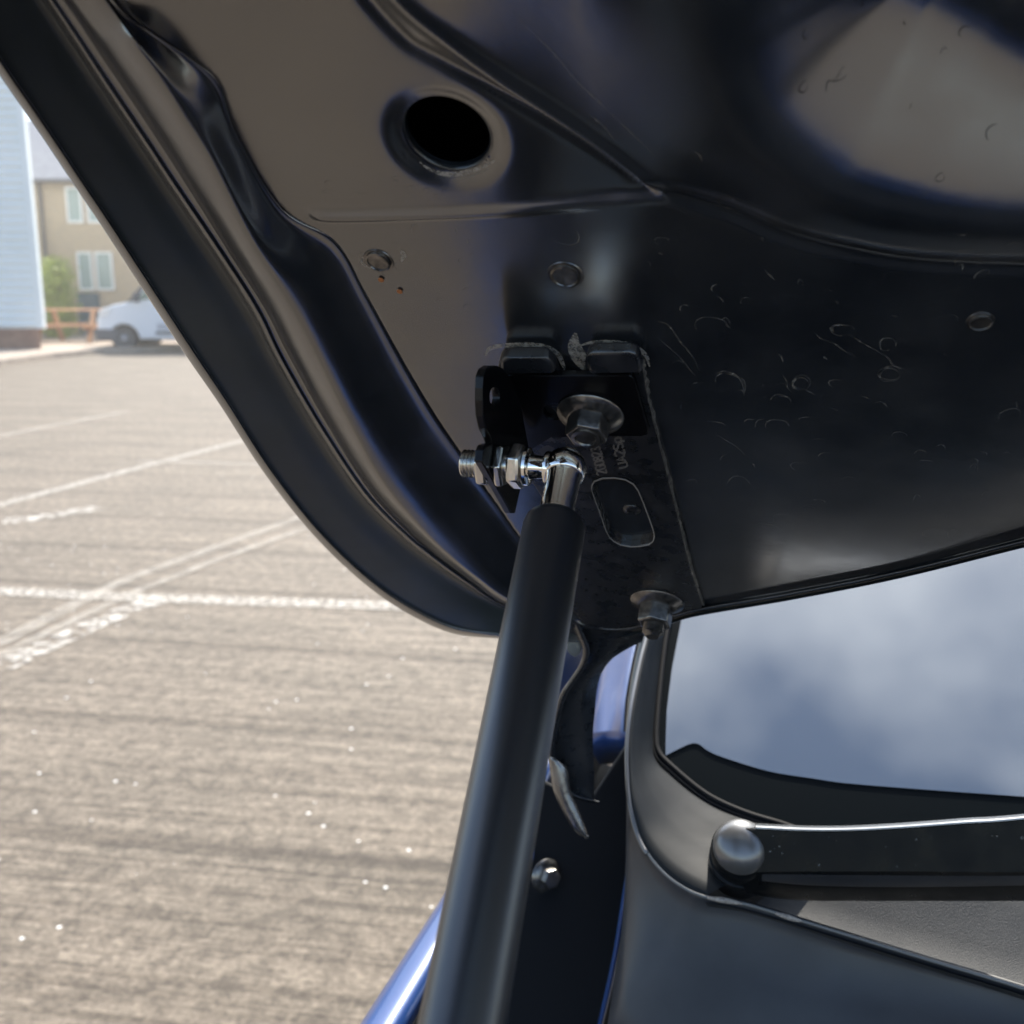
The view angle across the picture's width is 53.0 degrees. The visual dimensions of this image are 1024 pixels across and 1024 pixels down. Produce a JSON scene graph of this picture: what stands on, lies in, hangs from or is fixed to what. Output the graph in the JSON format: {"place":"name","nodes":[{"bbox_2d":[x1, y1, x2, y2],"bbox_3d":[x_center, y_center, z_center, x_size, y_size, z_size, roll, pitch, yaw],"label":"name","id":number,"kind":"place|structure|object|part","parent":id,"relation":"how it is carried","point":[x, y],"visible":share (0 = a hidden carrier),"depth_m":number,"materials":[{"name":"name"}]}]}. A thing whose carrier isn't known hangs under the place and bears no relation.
{"place":"outdoors","nodes":[
{"label":"outdoors","id":0,"kind":"place"},
{"bbox_2d":[0,334,181,365],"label":"pavement","id":1,"kind":"structure","parent":0,"point":[71,346],"depth_m":24.89,"materials":[{"name":"grey concrete"}]},
{"bbox_2d":[40,254,88,337],"bbox_3d":[-13.464,-6.296,30.369,1.246,2.689,2.586,0,12,0],"label":"hedge bush","id":2,"kind":"object","parent":1,"relation":"on","point":[57,289],"visible":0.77,"depth_m":30.20,"materials":[{"name":"green plant"}]},
{"bbox_2d":[39,309,100,342],"bbox_3d":[-11.900,-5.083,27.954,2.100,0.880,1.840,0,12,0],"label":"picnic table","id":3,"kind":"object","parent":1,"relation":"on","point":[91,325],"visible":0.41,"depth_m":27.47,"materials":[{"name":"brown wood"}]},
{"bbox_2d":[0,350,497,1023],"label":"ground","id":4,"kind":"structure","parent":0,"point":[222,812],"depth_m":3.34,"materials":[{"name":"grey asphalt"}]},
{"bbox_2d":[0,77,45,348],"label":"metal clad building","id":5,"kind":"structure","parent":4,"relation":"on","point":[22,316],"depth_m":23.78,"materials":[{"name":"metal"}]},
{"bbox_2d":[3,506,95,522],"bbox_3d":[-2.965,0.017,6.635,0.646,0.001,0.202,-11,16,-43],"label":"worn line","id":6,"kind":"object","parent":4,"relation":"on","point":[37,517],"visible":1,"depth_m":6.61,"materials":[{"name":"beige paint"}]},
{"bbox_2d":[27,120,139,333],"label":"brick house","id":7,"kind":"structure","parent":4,"relation":"on","point":[69,226],"depth_m":32.96,"materials":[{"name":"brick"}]},
{"bbox_2d":[64,186,83,222],"bbox_3d":[-13.919,-9.769,32.652,0.511,1.119,0.060,0,12,0],"label":"window","id":8,"kind":"structure","parent":7,"relation":"in","point":[74,204],"depth_m":32.65,"materials":[{"name":"white"}]},
{"bbox_2d":[76,252,94,289],"bbox_3d":[-13.740,-7.760,33.079,0.494,1.215,0.060,0,12,0],"label":"window","id":9,"kind":"structure","parent":7,"relation":"in","point":[85,272],"depth_m":33.07,"materials":[{"name":"white"}]},
{"bbox_2d":[77,293,99,333],"bbox_3d":[-13.715,-6.435,33.351,0.681,1.321,0.120,0,12,0],"label":"door","id":10,"kind":"structure","parent":7,"relation":"in","point":[89,300],"depth_m":33.24,"materials":[{"name":"grey"}]},
{"bbox_2d":[86,204,98,222],"bbox_3d":[-13.272,-9.769,32.652,0.511,1.119,0.060,0,12,0],"label":"window","id":11,"kind":"structure","parent":7,"relation":"in","point":[91,218],"depth_m":32.72,"materials":[{"name":"white"}]},
{"bbox_2d":[94,252,114,289],"bbox_3d":[-13.127,-7.760,33.079,0.562,1.215,0.060,0,12,0],"label":"window","id":12,"kind":"structure","parent":7,"relation":"in","point":[104,269],"depth_m":33.07,"materials":[{"name":"white"}]},
{"bbox_2d":[0,596,171,667],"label":"worn line","id":13,"kind":"object","parent":4,"relation":"on","point":[65,632],"visible":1,"depth_m":4.35,"materials":[{"name":"beige paint"}]},
{"bbox_2d":[0,439,242,505],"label":"parking line","id":14,"kind":"object","parent":4,"relation":"on","point":[103,477],"visible":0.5,"depth_m":8.13,"materials":[{"name":"beige paint"}]},
{"bbox_2d":[95,286,174,346],"bbox_3d":[-7.770,-5.105,25.986,4.940,1.978,2.100,0,12,0],"label":"white van","id":15,"kind":"object","parent":4,"relation":"on","point":[135,320],"visible":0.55,"depth_m":25.19,"materials":[{"name":"white paint"}]},
{"bbox_3d":[-8.760,-5.449,25.012,0.840,0.580,0.020,0,12,0],"label":"side window","id":16,"kind":"part","parent":15,"relation":"part of","materials":[{"name":"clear glass"}]},
{"bbox_2d":[0,587,400,609],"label":"parking line","id":17,"kind":"object","parent":4,"relation":"on","point":[185,599],"visible":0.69,"depth_m":4.79,"materials":[{"name":"beige paint"}]},
{"bbox_2d":[0,0,1023,1023],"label":"blue car","id":18,"kind":"object","parent":4,"relation":"on","point":[636,387],"visible":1,"depth_m":0.39,"materials":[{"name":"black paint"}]}
]}

